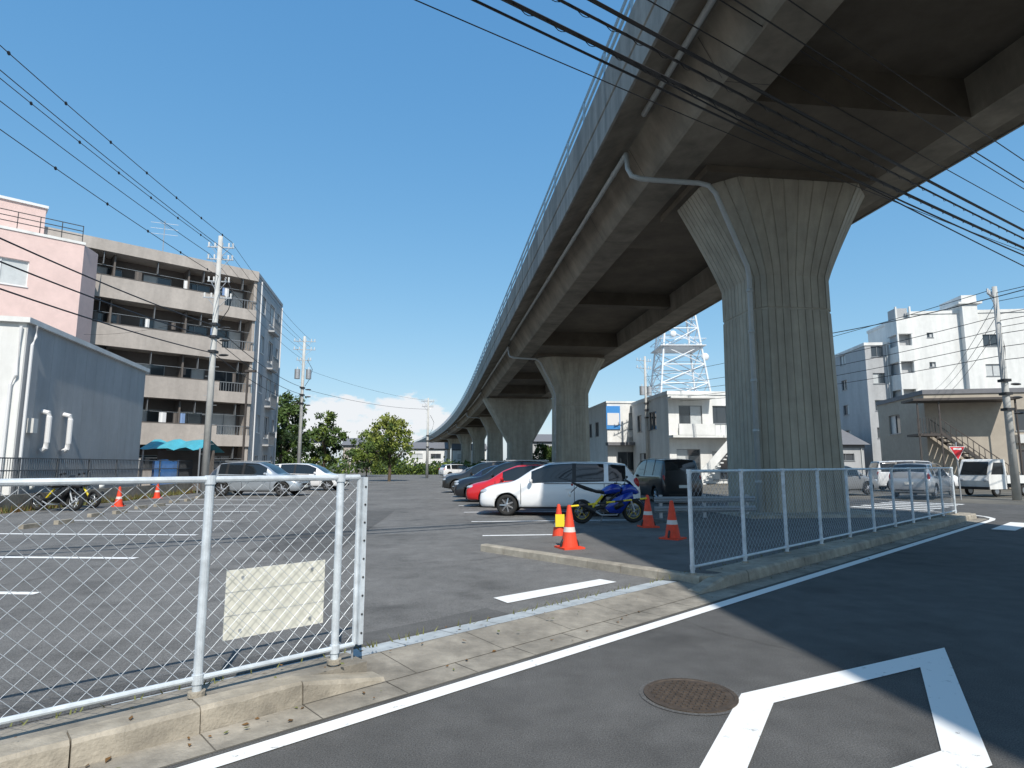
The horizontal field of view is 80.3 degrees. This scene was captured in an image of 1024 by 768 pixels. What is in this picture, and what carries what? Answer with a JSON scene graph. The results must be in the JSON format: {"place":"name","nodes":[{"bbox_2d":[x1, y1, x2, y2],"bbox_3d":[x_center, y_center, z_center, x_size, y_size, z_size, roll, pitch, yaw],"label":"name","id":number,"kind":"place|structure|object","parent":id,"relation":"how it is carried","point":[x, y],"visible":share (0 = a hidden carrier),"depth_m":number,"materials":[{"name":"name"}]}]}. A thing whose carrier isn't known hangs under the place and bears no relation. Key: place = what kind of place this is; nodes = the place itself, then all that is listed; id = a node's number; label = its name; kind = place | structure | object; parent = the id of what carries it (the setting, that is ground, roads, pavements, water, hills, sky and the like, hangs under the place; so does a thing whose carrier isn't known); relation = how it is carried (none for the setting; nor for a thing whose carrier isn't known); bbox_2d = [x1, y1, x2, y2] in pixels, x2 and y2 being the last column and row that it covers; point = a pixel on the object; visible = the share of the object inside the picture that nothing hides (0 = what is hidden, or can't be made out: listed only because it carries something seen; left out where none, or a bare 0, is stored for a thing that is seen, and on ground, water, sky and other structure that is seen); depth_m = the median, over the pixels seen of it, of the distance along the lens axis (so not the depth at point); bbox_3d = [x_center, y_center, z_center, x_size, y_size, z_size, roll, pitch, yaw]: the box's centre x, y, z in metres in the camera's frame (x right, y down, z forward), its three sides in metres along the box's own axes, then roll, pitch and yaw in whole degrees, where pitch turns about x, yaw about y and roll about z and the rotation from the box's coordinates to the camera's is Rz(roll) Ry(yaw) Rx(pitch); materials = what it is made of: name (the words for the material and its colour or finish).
{"place":"outdoors","nodes":[
{"label":"outdoors","id":0,"kind":"place"},
{"bbox_2d":[0,475,706,729],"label":"parking lot","id":1,"kind":"structure","parent":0,"point":[418,531],"depth_m":8.29,"materials":[{"name":"asphalt"}]},
{"bbox_2d":[29,473,84,510],"bbox_3d":[-14.895,3.535,19.906,2.010,1.213,0.800,-1,-8,10],"label":"black motorcycle","id":2,"kind":"object","parent":1,"relation":"on","point":[68,495],"visible":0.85,"depth_m":19.74,"materials":[{"name":"black metal"}]},
{"bbox_2d":[61,472,104,507],"bbox_3d":[-15.105,3.721,21.297,2.010,1.213,0.800,-3,-8,20],"label":"black motorcycle","id":3,"kind":"object","parent":1,"relation":"on","point":[87,495],"visible":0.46,"depth_m":21.05,"materials":[{"name":"black metal"}]},
{"bbox_2d":[111,486,125,506],"bbox_3d":[-14.200,4.136,21.946,0.380,0.855,0.380,3,-8,-18],"label":"traffic cone","id":4,"kind":"object","parent":1,"relation":"on","point":[119,503],"visible":0.71,"depth_m":21.87,"materials":[{"name":"orange"}]},
{"bbox_2d":[18,492,232,528],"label":"wheel stops","id":5,"kind":"object","parent":1,"relation":"on","point":[35,525],"visible":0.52,"depth_m":17.61,"materials":[{"name":"concrete"}]},
{"bbox_2d":[199,236,233,497],"bbox_3d":[-13.946,-0.905,28.375,1.425,12.500,0.435,1,-8,-7],"label":"utility pole","id":6,"kind":"object","parent":1,"relation":"on","point":[216,280],"visible":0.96,"depth_m":28.39,"materials":[{"name":"concrete"}]},
{"bbox_2d":[239,370,256,495],"bbox_3d":[-13.050,2.382,29.948,0.500,6.200,0.200,0,-8,0],"label":"lamp post","id":7,"kind":"object","parent":1,"relation":"on","point":[245,413],"visible":0.76,"depth_m":30.02,"materials":[{"name":"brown metal"}]},
{"bbox_2d":[0,511,508,728],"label":"asphalt repair patch","id":8,"kind":"object","parent":1,"relation":"on","point":[327,526],"visible":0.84,"depth_m":5.34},
{"bbox_2d":[210,461,310,495],"bbox_3d":[-12.400,4.639,29.950,4.680,1.685,2.180,0,-8,3],"label":"silver parked suv","id":9,"kind":"object","parent":1,"relation":"on","point":[248,468],"visible":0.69,"depth_m":29.18,"materials":[{"name":"paint"}]},
{"bbox_2d":[0,490,591,593],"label":"parking bay marking","id":10,"kind":"object","parent":1,"relation":"on","point":[198,534],"visible":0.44,"depth_m":12.99,"materials":[{"name":"white paint"}]},
{"bbox_2d":[293,336,315,462],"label":"utility pole","id":11,"kind":"object","parent":1,"relation":"on","point":[297,373],"visible":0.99,"depth_m":50.32,"materials":[{"name":"concrete"}]},
{"bbox_2d":[275,463,348,490],"bbox_3d":[-12.200,5.517,36.188,4.800,1.595,2.100,0,-8,3],"label":"white parked car","id":12,"kind":"object","parent":1,"relation":"on","point":[302,469],"visible":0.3,"depth_m":35.51,"materials":[{"name":"paint"}]},
{"bbox_2d":[339,428,395,476],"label":"broadleaf tree","id":13,"kind":"object","parent":1,"relation":"on","point":[361,459],"visible":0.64,"depth_m":78.70,"materials":[{"name":"green plant"}]},
{"bbox_2d":[363,412,417,480],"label":"broadleaf tree","id":14,"kind":"object","parent":1,"relation":"on","point":[391,425],"visible":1,"depth_m":55.21,"materials":[{"name":"green plant"}]},
{"bbox_2d":[111,580,677,704],"bbox_3d":[-0.166,2.236,5.723,6.100,0.024,0.265,7,-10,-43],"label":"edging","id":15,"kind":"object","parent":1,"relation":"on","point":[389,645],"visible":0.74,"depth_m":5.62,"materials":[{"name":"concrete"}]},
{"bbox_2d":[421,398,433,477],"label":"utility pole","id":16,"kind":"object","parent":1,"relation":"on","point":[427,447],"visible":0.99,"depth_m":69.70,"materials":[{"name":"concrete"}]},
{"bbox_2d":[439,464,468,475],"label":"white parked car","id":17,"kind":"object","parent":1,"relation":"on","point":[446,469],"visible":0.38,"depth_m":73.12,"materials":[{"name":"paint"}]},
{"bbox_2d":[442,461,509,491],"bbox_3d":[-1.400,5.062,33.121,4.680,1.685,2.180,-1,-8,7],"label":"black parked car","id":18,"kind":"object","parent":1,"relation":"on","point":[448,482],"visible":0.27,"depth_m":32.48,"materials":[{"name":"paint"}]},
{"bbox_2d":[454,460,549,501],"bbox_3d":[0.000,3.991,25.093,4.680,1.685,2.180,-1,-8,7],"label":"black parked car","id":19,"kind":"object","parent":1,"relation":"on","point":[460,487],"visible":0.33,"depth_m":24.46,"materials":[{"name":"paint"}]},
{"bbox_2d":[466,464,544,507],"bbox_3d":[0.450,3.665,22.009,4.140,1.515,2.040,-1,-8,7],"label":"red hatchback car","id":20,"kind":"object","parent":1,"relation":"on","point":[473,492],"visible":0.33,"depth_m":21.42,"materials":[{"name":"paint"}]},
{"bbox_2d":[304,581,746,704],"bbox_3d":[0.693,2.285,6.005,5.947,0.042,0.500,7,-10,-43],"label":"driveway apron","id":21,"kind":"object","parent":1,"relation":"on","point":[400,662],"visible":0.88,"depth_m":5.34,"materials":[{"name":"concrete"}]},
{"bbox_2d":[351,477,367,658],"bbox_3d":[-1.116,1.397,4.459,0.089,1.410,0.048,-5,-9,33],"label":"gate latch post","id":22,"kind":"object","parent":21,"relation":"on","point":[362,559],"visible":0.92,"depth_m":4.44,"materials":[{"name":"grey metal"}]},
{"bbox_2d":[685,573,736,584],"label":"kerb","id":23,"kind":"structure","parent":21,"relation":"on","point":[731,576],"depth_m":7.60,"materials":[{"name":"concrete"}]},
{"bbox_2d":[495,579,614,602],"bbox_3d":[0.543,2.451,7.243,1.821,0.001,0.302,7,-10,-40],"label":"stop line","id":24,"kind":"object","parent":1,"relation":"on","point":[539,593],"visible":1,"depth_m":7.13,"materials":[{"name":"white paint"}]},
{"bbox_2d":[552,504,564,535],"bbox_3d":[0.930,2.742,12.043,0.380,0.710,0.380,1,-8,-5],"label":"traffic cone","id":25,"kind":"object","parent":1,"relation":"on","point":[559,523],"visible":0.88,"depth_m":11.93,"materials":[{"name":"orange plastic"}]},
{"bbox_2d":[561,497,646,507],"bbox_3d":[1.990,2.516,12.880,2.658,0.140,0.040,6,-9,-37],"label":"cone bar","id":26,"kind":"object","parent":25,"relation":"attached to","point":[604,502],"visible":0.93,"depth_m":12.84,"materials":[{"name":"yellow plastic"}]},
{"bbox_2d":[479,461,640,516],"bbox_3d":[1.450,3.156,18.495,4.800,1.595,2.100,-1,-8,7],"label":"white station wagon","id":27,"kind":"object","parent":1,"relation":"on","point":[547,486],"visible":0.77,"depth_m":17.74,"materials":[{"name":"paint"}]},
{"bbox_2d":[554,505,584,549],"bbox_3d":[0.960,2.458,10.164,0.380,0.855,0.380,3,-8,-22],"label":"traffic cone","id":28,"kind":"object","parent":1,"relation":"on","point":[569,540],"visible":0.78,"depth_m":10.08,"materials":[{"name":"orange"}]},
{"bbox_2d":[480,544,700,585],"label":"kerb","id":29,"kind":"structure","parent":1,"relation":"on","point":[632,569],"depth_m":8.72,"materials":[{"name":"concrete"}]},
{"bbox_2d":[568,475,644,522],"bbox_3d":[2.455,2.967,15.646,2.010,1.213,0.800,1,-8,-10],"label":"blue motorcycle","id":30,"kind":"object","parent":1,"relation":"on","point":[617,491],"visible":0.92,"depth_m":15.54,"materials":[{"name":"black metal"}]},
{"bbox_2d":[637,495,659,527],"bbox_3d":[3.050,2.921,13.633,0.380,0.855,0.380,1,-8,-10],"label":"traffic cone","id":31,"kind":"object","parent":1,"relation":"on","point":[647,521],"visible":0.83,"depth_m":13.55,"materials":[{"name":"orange"}]},
{"bbox_2d":[632,458,702,499],"bbox_3d":[6.200,3.965,25.197,2.060,1.765,4.540,1,-8,-7],"label":"black minivan","id":32,"kind":"object","parent":1,"relation":"on","point":[663,477],"visible":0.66,"depth_m":23.21,"materials":[{"name":"paint"}]},
{"bbox_2d":[659,500,686,540],"bbox_3d":[3.020,2.630,11.453,0.380,0.855,0.380,-7,-10,41],"label":"traffic cone","id":33,"kind":"object","parent":1,"relation":"on","point":[672,532],"visible":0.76,"depth_m":11.37,"materials":[{"name":"orange"}]},
{"bbox_2d":[654,494,755,517],"bbox_3d":[5.093,3.290,16.037,2.800,0.720,0.149,1,-8,-7],"label":"guard rail","id":34,"kind":"object","parent":1,"relation":"on","point":[660,509],"visible":0.74,"depth_m":16.00,"materials":[{"name":"metal"}]},
{"bbox_2d":[0,503,952,745],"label":"pavement","id":35,"kind":"structure","parent":0,"point":[641,546],"depth_m":9.97,"materials":[{"name":"concrete"}]},
{"bbox_2d":[14,520,958,767],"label":"fallen leaves","id":36,"kind":"object","parent":35,"relation":"on","point":[131,717],"visible":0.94,"depth_m":4.13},
{"bbox_2d":[707,512,966,571],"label":"kerb","id":37,"kind":"structure","parent":35,"relation":"on","point":[733,566],"depth_m":10.17,"materials":[{"name":"concrete"}]},
{"bbox_2d":[686,467,957,575],"bbox_3d":[7.376,2.432,12.441,14.047,1.420,0.097,7,-10,-43],"label":"chain link fence","id":38,"kind":"object","parent":37,"relation":"on","point":[744,555],"visible":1,"depth_m":10.54,"materials":[{"name":"metal"}]},
{"bbox_2d":[0,0,1023,463],"label":"sky","id":39,"kind":"structure","parent":0,"point":[387,168],"materials":[{"name":"blue"}]},
{"bbox_2d":[22,465,1023,611],"bbox_3d":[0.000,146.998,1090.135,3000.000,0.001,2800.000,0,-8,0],"label":"ground","id":40,"kind":"structure","parent":0,"point":[985,496],"depth_m":29.80,"materials":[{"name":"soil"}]},
{"bbox_2d":[0,198,97,342],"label":"walls","id":41,"kind":"structure","parent":40,"relation":"on","point":[81,258],"depth_m":34.33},
{"bbox_2d":[0,258,27,285],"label":"windows","id":42,"kind":"structure","parent":41,"relation":"attached to","point":[10,275],"depth_m":33.14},
{"bbox_2d":[0,195,85,245],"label":"roof","id":43,"kind":"structure","parent":41,"relation":"on","point":[31,232],"depth_m":34.37,"materials":[{"name":"white"}]},
{"bbox_2d":[0,322,145,494],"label":"walls","id":44,"kind":"structure","parent":40,"relation":"on","point":[98,396],"depth_m":23.32,"materials":[{"name":"grey"}]},
{"bbox_2d":[0,326,72,493],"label":"pipes and vents","id":45,"kind":"object","parent":44,"relation":"attached to","point":[32,425],"visible":0.97,"depth_m":20.79,"materials":[{"name":"white"}]},
{"bbox_2d":[0,315,149,372],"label":"roof","id":46,"kind":"structure","parent":44,"relation":"on","point":[41,325],"depth_m":23.16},
{"bbox_2d":[0,483,193,512],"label":"wall","id":47,"kind":"structure","parent":40,"relation":"on","point":[19,499],"depth_m":25.39,"materials":[{"name":"concrete"}]},
{"bbox_2d":[0,457,228,494],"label":"railing","id":48,"kind":"object","parent":47,"relation":"on","point":[166,470],"visible":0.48,"depth_m":24.08,"materials":[{"name":"grey"}]},
{"bbox_2d":[140,439,224,493],"bbox_3d":[-18.025,4.479,33.253,3.150,2.917,2.893,0,-8,0],"label":"tarpaulin shelter","id":49,"kind":"object","parent":40,"relation":"on","point":[188,452],"visible":0.68,"depth_m":33.44,"materials":[{"name":"fabric"}]},
{"bbox_2d":[93,257,281,463],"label":"walls","id":50,"kind":"structure","parent":40,"relation":"on","point":[262,413],"depth_m":43.12,"materials":[{"name":"concrete"}]},
{"bbox_2d":[44,226,280,485],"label":"balconies","id":51,"kind":"structure","parent":50,"relation":"attached to","point":[178,388],"depth_m":40.18,"materials":[{"name":"beige concrete"}]},
{"bbox_2d":[92,251,282,469],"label":"balcony items","id":52,"kind":"object","parent":51,"relation":"on","point":[162,414],"visible":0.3,"depth_m":41.50,"materials":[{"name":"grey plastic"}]},
{"bbox_2d":[97,266,277,469],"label":"windows","id":53,"kind":"structure","parent":50,"relation":"attached to","point":[194,418],"depth_m":42.70,"materials":[{"name":"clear glass"}]},
{"bbox_2d":[97,265,278,463],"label":"window frames","id":54,"kind":"structure","parent":50,"relation":"attached to","point":[217,371],"depth_m":43.56,"materials":[{"name":"grey"}]},
{"bbox_2d":[151,221,282,306],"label":"roof","id":55,"kind":"structure","parent":50,"relation":"on","point":[270,289],"depth_m":45.77,"materials":[{"name":"grey metal"}]},
{"bbox_2d":[275,426,297,463],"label":"garden tree","id":56,"kind":"object","parent":40,"relation":"on","point":[281,443],"visible":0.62,"depth_m":54.58,"materials":[{"name":"green plant"}]},
{"bbox_2d":[275,390,315,462],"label":"broadleaf tree","id":57,"kind":"object","parent":40,"relation":"on","point":[286,410],"visible":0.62,"depth_m":65.42,"materials":[{"name":"green plant"}]},
{"bbox_2d":[305,410,349,467],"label":"broadleaf tree","id":58,"kind":"object","parent":40,"relation":"on","point":[327,438],"visible":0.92,"depth_m":69.43,"materials":[{"name":"green plant"}]},
{"bbox_2d":[342,447,370,471],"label":"walls","id":59,"kind":"structure","parent":40,"relation":"on","point":[346,448],"depth_m":129.26,"materials":[{"name":"paint"}]},
{"bbox_2d":[342,438,387,446],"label":"roof","id":60,"kind":"structure","parent":59,"relation":"on","point":[347,443],"depth_m":130.60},
{"bbox_2d":[275,444,506,473],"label":"distant trees","id":61,"kind":"object","parent":40,"relation":"on","point":[345,466],"visible":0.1,"depth_m":112.93,"materials":[{"name":"green plant"}]},
{"bbox_2d":[370,465,471,474],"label":"hedge","id":62,"kind":"object","parent":40,"relation":"on","point":[413,470],"visible":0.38,"depth_m":93.95,"materials":[{"name":"green plant"}]},
{"bbox_2d":[406,450,446,464],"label":"walls","id":63,"kind":"structure","parent":40,"relation":"on","point":[441,452],"depth_m":149.52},
{"bbox_2d":[408,442,448,450],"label":"roof","id":64,"kind":"structure","parent":63,"relation":"on","point":[434,445],"depth_m":151.21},
{"bbox_2d":[0,488,949,726],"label":"weeds","id":65,"kind":"object","parent":40,"relation":"on","point":[4,510],"visible":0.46,"depth_m":18.84,"materials":[{"name":"green plant"}]},
{"bbox_2d":[0,513,976,767],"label":"kerb","id":66,"kind":"structure","parent":40,"relation":"on","point":[81,746],"depth_m":3.51,"materials":[{"name":"concrete"}]},
{"bbox_2d":[0,474,361,724],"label":"chain link fence","id":67,"kind":"object","parent":66,"relation":"on","point":[197,678],"visible":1,"depth_m":3.71,"materials":[{"name":"metal"}]},
{"bbox_2d":[222,560,324,640],"bbox_3d":[-1.576,1.437,4.079,0.670,0.430,0.017,7,-10,-43],"label":"notice board","id":68,"kind":"object","parent":67,"relation":"attached to","point":[239,591],"visible":0.99,"depth_m":4.06,"materials":[{"name":"metal"}]},
{"bbox_2d":[533,443,551,458],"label":"walls","id":69,"kind":"structure","parent":40,"relation":"on","point":[549,444],"depth_m":124.94,"materials":[{"name":"grey"}]},
{"bbox_2d":[533,434,551,442],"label":"roof","id":70,"kind":"structure","parent":69,"relation":"on","point":[543,438],"depth_m":126.43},
{"bbox_2d":[533,442,551,461],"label":"garden tree","id":71,"kind":"object","parent":40,"relation":"on","point":[545,450],"visible":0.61,"depth_m":80.81,"materials":[{"name":"green plant"}]},
{"bbox_2d":[589,403,633,472],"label":"walls","id":72,"kind":"structure","parent":40,"relation":"on","point":[600,451],"depth_m":60.43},
{"bbox_2d":[590,414,633,469],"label":"windows","id":73,"kind":"structure","parent":72,"relation":"attached to","point":[622,457],"depth_m":59.91,"materials":[{"name":"black glass"}]},
{"bbox_2d":[606,406,634,445],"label":"sign","id":74,"kind":"object","parent":72,"relation":"attached to","point":[612,417],"visible":0.79,"depth_m":59.95,"materials":[{"name":"blue"}]},
{"bbox_2d":[636,356,651,458],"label":"utility pole","id":75,"kind":"object","parent":40,"relation":"on","point":[645,391],"visible":0.78,"depth_m":55.14,"materials":[{"name":"concrete"}]},
{"bbox_2d":[632,394,727,483],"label":"walls","id":76,"kind":"structure","parent":40,"relation":"on","point":[662,444],"depth_m":50.49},
{"bbox_2d":[631,391,724,405],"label":"roof","id":77,"kind":"structure","parent":76,"relation":"on","point":[678,393],"depth_m":50.62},
{"bbox_2d":[637,405,727,480],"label":"frames","id":78,"kind":"structure","parent":76,"relation":"attached to","point":[678,432],"depth_m":50.48,"materials":[{"name":"grey"}]},
{"bbox_2d":[639,406,727,478],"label":"windows","id":79,"kind":"structure","parent":76,"relation":"attached to","point":[694,412],"depth_m":50.42,"materials":[{"name":"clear glass"}]},
{"bbox_2d":[666,396,726,484],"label":"balcony and stair","id":80,"kind":"structure","parent":76,"relation":"attached to","point":[696,430],"depth_m":48.88,"materials":[{"name":"grey"}]},
{"bbox_2d":[414,0,1023,518],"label":"elevated road viaduct","id":81,"kind":"object","parent":40,"relation":"on","point":[656,222],"visible":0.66,"depth_m":17.22,"materials":[{"name":"concrete"}]},
{"bbox_2d":[843,448,865,475],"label":"walls","id":82,"kind":"structure","parent":40,"relation":"on","point":[857,461],"depth_m":60.16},
{"bbox_2d":[841,430,869,447],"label":"roof","id":83,"kind":"structure","parent":82,"relation":"on","point":[849,440],"depth_m":60.55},
{"bbox_2d":[844,465,878,494],"bbox_3d":[16.600,4.882,31.128,4.140,1.515,2.040,2,-8,-15],"label":"grey parked car","id":84,"kind":"object","parent":40,"relation":"on","point":[854,476],"visible":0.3,"depth_m":30.55,"materials":[{"name":"paint"}]},
{"bbox_2d":[835,342,892,474],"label":"grey apartment wing","id":85,"kind":"structure","parent":40,"relation":"on","point":[858,407],"depth_m":63.10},
{"bbox_2d":[841,347,884,437],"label":"windows","id":86,"kind":"structure","parent":85,"relation":"in","point":[879,349],"depth_m":62.99,"materials":[{"name":"grey glass"}]},
{"bbox_2d":[867,460,958,489],"bbox_3d":[23.500,5.353,35.605,4.540,1.765,2.060,-1,-8,10],"label":"white parked car","id":87,"kind":"object","parent":40,"relation":"on","point":[883,464],"visible":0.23,"depth_m":35.23,"materials":[{"name":"paint"}]},
{"bbox_2d":[889,463,954,498],"bbox_3d":[19.400,4.512,28.655,4.800,1.595,2.100,7,-10,-43],"label":"silver parked car","id":88,"kind":"object","parent":40,"relation":"on","point":[916,465],"visible":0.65,"depth_m":27.22,"materials":[{"name":"paint"}]},
{"bbox_2d":[866,295,1023,396],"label":"white apartment tower","id":89,"kind":"structure","parent":40,"relation":"on","point":[982,373],"depth_m":60.55,"materials":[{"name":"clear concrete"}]},
{"bbox_2d":[927,333,999,375],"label":"windows","id":90,"kind":"structure","parent":89,"relation":"in","point":[996,370],"depth_m":60.42,"materials":[{"name":"grey glass"}]},
{"bbox_2d":[877,392,1023,488],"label":"walls","id":91,"kind":"structure","parent":40,"relation":"on","point":[982,424],"depth_m":40.20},
{"bbox_2d":[876,388,1023,405],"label":"roof","id":92,"kind":"structure","parent":91,"relation":"on","point":[950,391],"depth_m":40.42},
{"bbox_2d":[890,409,1023,472],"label":"frames","id":93,"kind":"structure","parent":91,"relation":"attached to","point":[1016,438],"depth_m":39.35,"materials":[{"name":"grey"}]},
{"bbox_2d":[891,410,1023,474],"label":"windows","id":94,"kind":"structure","parent":91,"relation":"attached to","point":[1020,421],"depth_m":39.61,"materials":[{"name":"grey glass"}]},
{"bbox_2d":[949,442,964,499],"bbox_3d":[19.500,3.790,26.514,0.727,2.500,0.096,0,-8,0],"label":"stop sign","id":95,"kind":"object","parent":40,"relation":"on","point":[956,450],"visible":1,"depth_m":26.58,"materials":[{"name":"metal"}]},
{"bbox_2d":[901,397,1023,488],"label":"exterior stair","id":96,"kind":"object","parent":40,"relation":"on","point":[952,400],"visible":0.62,"depth_m":38.84,"materials":[{"name":"brown metal"}]},
{"bbox_2d":[958,459,1023,496],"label":"van","id":97,"kind":"object","parent":40,"relation":"on","point":[986,474],"visible":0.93,"depth_m":29.38,"materials":[{"name":"white metal"}]},
{"bbox_2d":[986,286,1023,500],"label":"utility pole","id":98,"kind":"object","parent":40,"relation":"on","point":[1005,394],"visible":0.98,"depth_m":27.03,"materials":[{"name":"concrete"}]},
{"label":"walls","id":99,"kind":"object","parent":40,"relation":"on","visible":0},
{"bbox_2d":[650,315,710,394],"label":"steel lattice tower","id":100,"kind":"structure","parent":99,"relation":"on","point":[689,348],"depth_m":94.62,"materials":[{"name":"white"}]},
{"bbox_2d":[164,493,1023,767],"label":"road","id":101,"kind":"structure","parent":0,"point":[591,708],"depth_m":4.17,"materials":[{"name":"asphalt"}]},
{"bbox_2d":[78,518,987,767],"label":"gutter","id":102,"kind":"object","parent":101,"relation":"on","point":[175,752],"visible":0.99,"depth_m":4.21,"materials":[{"name":"concrete"}]},
{"bbox_2d":[178,501,1023,767],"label":"road marking","id":103,"kind":"object","parent":101,"relation":"on","point":[740,732],"visible":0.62,"depth_m":3.84,"materials":[{"name":"white paint"}]},
{"bbox_2d":[639,678,739,715],"bbox_3d":[1.170,2.036,3.986,0.660,0.008,0.660,0,-8,0],"label":"manhole cover","id":104,"kind":"object","parent":101,"relation":"on","point":[690,696],"visible":1,"depth_m":3.95,"materials":[{"name":"metal"}]},
{"bbox_3d":[-11.824,-4.965,-1.293,1.783,12.700,0.524,0,-8,0],"label":"utility pole","id":105,"kind":"object","parent":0,"visible":0},
{"bbox_2d":[0,0,1023,408],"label":"overhead cables","id":106,"kind":"object","parent":105,"relation":"attached to","point":[646,68],"visible":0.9,"depth_m":12.74,"materials":[{"name":"black plastic"}]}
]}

